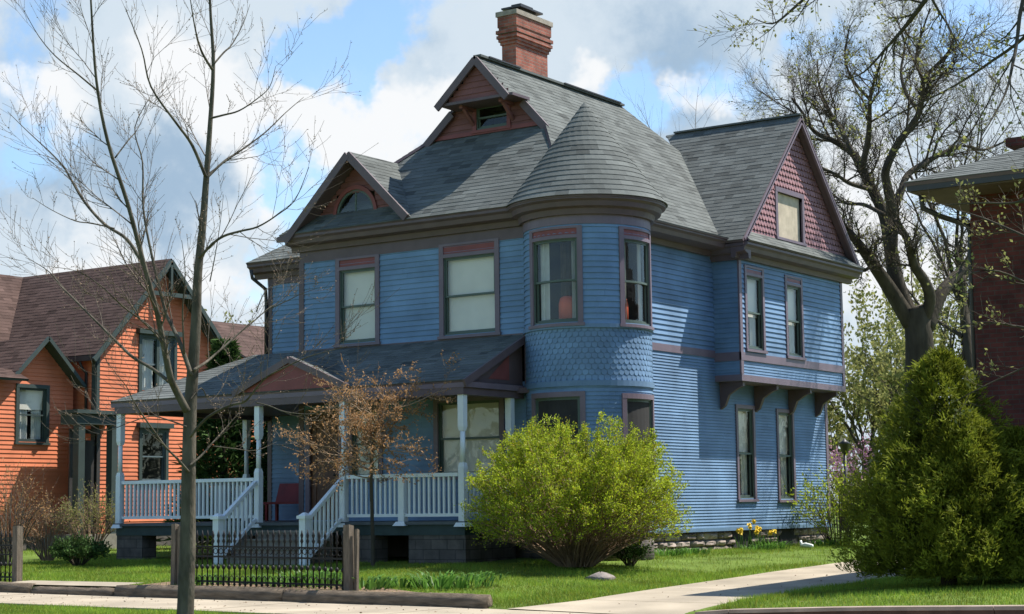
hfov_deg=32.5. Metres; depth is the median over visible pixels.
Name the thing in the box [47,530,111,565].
dark bush
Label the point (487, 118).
window
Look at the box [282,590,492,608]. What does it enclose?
landscape timber
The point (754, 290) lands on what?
window
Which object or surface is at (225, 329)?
house
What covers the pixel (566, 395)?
window
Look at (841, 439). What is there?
woods
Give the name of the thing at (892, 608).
kerb cap
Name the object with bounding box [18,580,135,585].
path
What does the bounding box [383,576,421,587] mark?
leaf clump
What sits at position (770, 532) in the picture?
daffodil
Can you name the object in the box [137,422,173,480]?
window
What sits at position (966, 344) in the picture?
bare tree
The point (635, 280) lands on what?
window
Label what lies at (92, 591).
landscape timber
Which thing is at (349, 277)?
window
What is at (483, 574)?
leaf clump
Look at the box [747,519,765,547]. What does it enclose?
daffodil
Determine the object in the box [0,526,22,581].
iron fence
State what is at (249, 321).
budding tree
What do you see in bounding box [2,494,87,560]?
russet bush
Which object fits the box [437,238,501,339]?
window
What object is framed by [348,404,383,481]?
window
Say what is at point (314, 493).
door
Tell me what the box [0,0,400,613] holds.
young tree
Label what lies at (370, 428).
tree
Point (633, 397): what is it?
window
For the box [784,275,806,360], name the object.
window
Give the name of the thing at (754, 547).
leaf clump
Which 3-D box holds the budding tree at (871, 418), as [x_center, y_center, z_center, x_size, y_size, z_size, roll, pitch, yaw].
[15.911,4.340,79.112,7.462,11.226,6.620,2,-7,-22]
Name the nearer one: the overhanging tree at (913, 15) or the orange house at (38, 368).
the overhanging tree at (913, 15)
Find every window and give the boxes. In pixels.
[14,383,50,444]
[136,328,181,391]
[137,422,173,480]
[333,185,377,214]
[333,254,380,347]
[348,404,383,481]
[432,397,504,479]
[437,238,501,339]
[471,105,510,133]
[528,225,584,329]
[531,391,585,453]
[618,226,653,330]
[621,393,655,491]
[734,404,758,501]
[743,264,767,353]
[753,186,806,246]
[775,408,797,501]
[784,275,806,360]
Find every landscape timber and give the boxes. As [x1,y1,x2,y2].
[0,581,36,592]
[31,586,114,595]
[114,585,286,600]
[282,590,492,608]
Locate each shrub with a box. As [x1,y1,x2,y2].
[454,409,694,567]
[611,537,654,565]
[781,442,866,544]
[825,435,891,532]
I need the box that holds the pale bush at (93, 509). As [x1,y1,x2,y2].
[42,478,129,544]
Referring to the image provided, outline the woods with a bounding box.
[828,399,969,507]
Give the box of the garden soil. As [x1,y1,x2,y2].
[144,582,411,591]
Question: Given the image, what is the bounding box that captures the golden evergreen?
[814,342,1023,585]
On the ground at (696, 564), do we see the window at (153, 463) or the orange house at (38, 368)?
the orange house at (38, 368)
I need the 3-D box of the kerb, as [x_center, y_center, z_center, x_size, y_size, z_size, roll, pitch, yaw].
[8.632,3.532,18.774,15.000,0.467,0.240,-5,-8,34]
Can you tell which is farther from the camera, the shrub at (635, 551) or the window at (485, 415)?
the window at (485, 415)
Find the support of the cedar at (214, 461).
on the ground at (696, 564)
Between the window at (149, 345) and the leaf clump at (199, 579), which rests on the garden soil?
the leaf clump at (199, 579)
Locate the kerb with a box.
[727,610,1023,613]
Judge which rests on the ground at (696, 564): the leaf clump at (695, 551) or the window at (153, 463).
the leaf clump at (695, 551)
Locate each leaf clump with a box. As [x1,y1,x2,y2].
[195,573,238,584]
[241,573,271,583]
[259,571,322,586]
[280,568,365,586]
[338,573,399,589]
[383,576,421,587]
[393,570,481,589]
[437,573,510,587]
[453,571,507,580]
[654,547,687,555]
[664,547,712,554]
[739,544,779,549]
[752,540,794,548]
[804,538,842,545]
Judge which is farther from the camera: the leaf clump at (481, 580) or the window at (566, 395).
the window at (566, 395)
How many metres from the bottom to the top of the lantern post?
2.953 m
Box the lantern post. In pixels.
[838,438,850,534]
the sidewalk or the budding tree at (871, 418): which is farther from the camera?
the budding tree at (871, 418)
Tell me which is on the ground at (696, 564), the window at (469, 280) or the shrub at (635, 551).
the shrub at (635, 551)
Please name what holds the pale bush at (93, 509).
on the ground at (696, 564)
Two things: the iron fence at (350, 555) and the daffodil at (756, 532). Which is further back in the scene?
the daffodil at (756, 532)
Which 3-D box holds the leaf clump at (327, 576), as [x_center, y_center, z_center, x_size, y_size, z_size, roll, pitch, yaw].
[-2.968,4.295,27.909,1.640,0.282,1.350,-2,-7,9]
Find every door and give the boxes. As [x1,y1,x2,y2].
[67,428,100,533]
[305,408,340,519]
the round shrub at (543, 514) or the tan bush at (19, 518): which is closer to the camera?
the round shrub at (543, 514)
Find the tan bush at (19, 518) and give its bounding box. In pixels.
[0,455,66,565]
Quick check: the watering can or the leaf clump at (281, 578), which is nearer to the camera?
the leaf clump at (281, 578)
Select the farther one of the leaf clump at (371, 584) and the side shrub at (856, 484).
the side shrub at (856, 484)
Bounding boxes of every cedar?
[156,336,266,547]
[231,421,267,520]
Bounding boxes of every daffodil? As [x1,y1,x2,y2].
[734,527,752,546]
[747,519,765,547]
[760,529,777,545]
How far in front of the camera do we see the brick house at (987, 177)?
27.60 m
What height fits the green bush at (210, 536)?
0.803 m
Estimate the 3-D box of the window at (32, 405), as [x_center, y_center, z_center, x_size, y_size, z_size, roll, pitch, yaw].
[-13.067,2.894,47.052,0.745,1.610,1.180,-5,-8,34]
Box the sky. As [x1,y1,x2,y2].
[0,0,1023,502]
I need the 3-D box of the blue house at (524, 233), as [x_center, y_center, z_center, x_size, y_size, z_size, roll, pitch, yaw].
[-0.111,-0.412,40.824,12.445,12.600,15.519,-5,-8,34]
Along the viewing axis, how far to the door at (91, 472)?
47.53 m
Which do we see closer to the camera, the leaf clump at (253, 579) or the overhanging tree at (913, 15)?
the overhanging tree at (913, 15)
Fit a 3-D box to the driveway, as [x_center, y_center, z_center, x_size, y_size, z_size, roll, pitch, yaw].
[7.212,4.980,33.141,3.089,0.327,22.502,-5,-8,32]
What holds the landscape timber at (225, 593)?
on the ground at (696, 564)
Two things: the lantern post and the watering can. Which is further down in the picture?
the watering can
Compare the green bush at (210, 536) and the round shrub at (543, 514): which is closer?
the round shrub at (543, 514)
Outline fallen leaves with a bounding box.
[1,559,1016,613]
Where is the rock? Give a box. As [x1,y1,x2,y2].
[586,572,615,580]
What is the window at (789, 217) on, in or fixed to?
in the blue house at (524, 233)
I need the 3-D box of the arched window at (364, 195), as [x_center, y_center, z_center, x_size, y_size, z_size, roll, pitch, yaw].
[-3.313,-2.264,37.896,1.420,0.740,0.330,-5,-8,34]
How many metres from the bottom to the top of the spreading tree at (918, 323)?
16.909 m
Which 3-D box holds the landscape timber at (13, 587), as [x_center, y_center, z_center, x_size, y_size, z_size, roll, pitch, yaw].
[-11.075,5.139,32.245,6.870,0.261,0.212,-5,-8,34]
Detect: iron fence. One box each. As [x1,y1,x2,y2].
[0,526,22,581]
[170,523,358,590]
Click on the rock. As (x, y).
(603, 576)
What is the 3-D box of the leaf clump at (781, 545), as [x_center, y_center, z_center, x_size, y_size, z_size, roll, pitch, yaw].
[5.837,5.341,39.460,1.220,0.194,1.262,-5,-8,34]
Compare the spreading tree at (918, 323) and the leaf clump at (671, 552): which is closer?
the leaf clump at (671, 552)
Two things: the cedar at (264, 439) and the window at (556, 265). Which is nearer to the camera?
the window at (556, 265)
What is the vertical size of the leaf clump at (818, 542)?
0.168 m
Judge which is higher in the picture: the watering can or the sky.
the sky
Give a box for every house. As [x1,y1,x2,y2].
[0,258,222,550]
[110,3,863,565]
[212,321,263,496]
[903,136,1023,502]
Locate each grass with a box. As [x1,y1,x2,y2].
[0,603,281,613]
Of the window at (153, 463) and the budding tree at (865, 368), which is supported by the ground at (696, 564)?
the budding tree at (865, 368)
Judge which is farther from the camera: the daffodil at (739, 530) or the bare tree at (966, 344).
the bare tree at (966, 344)
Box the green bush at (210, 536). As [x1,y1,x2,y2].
[201,535,230,551]
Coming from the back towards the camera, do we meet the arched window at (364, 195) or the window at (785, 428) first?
the window at (785, 428)
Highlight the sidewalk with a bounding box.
[0,592,594,613]
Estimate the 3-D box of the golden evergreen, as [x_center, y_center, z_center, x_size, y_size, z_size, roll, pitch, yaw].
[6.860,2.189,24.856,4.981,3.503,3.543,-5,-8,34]
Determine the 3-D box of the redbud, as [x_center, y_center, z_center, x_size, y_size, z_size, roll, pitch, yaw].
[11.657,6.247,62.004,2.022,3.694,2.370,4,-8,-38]
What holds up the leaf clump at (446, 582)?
on the ground at (696, 564)
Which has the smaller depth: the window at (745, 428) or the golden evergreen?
the golden evergreen
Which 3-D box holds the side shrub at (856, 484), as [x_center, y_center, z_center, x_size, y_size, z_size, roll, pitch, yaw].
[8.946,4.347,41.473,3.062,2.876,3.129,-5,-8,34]
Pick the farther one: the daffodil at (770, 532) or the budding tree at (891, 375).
the budding tree at (891, 375)
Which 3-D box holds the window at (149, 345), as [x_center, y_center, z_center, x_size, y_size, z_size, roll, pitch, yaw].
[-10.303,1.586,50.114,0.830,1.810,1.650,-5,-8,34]
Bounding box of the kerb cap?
[695,605,1023,613]
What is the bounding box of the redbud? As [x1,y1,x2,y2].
[829,431,872,530]
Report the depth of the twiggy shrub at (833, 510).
41.89 m
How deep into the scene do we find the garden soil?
27.36 m
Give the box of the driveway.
[508,562,904,613]
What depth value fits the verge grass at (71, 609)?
25.17 m
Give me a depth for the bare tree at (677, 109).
86.90 m
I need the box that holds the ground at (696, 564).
[0,503,1023,613]
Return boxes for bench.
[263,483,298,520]
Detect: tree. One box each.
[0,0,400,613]
[204,309,253,324]
[272,349,467,565]
[616,57,773,136]
[690,0,1023,426]
[725,0,1023,529]
[827,273,904,523]
[828,10,1023,400]
[844,235,968,427]
[844,270,958,436]
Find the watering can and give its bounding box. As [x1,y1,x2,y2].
[800,540,812,547]
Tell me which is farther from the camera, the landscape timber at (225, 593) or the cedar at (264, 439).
the cedar at (264, 439)

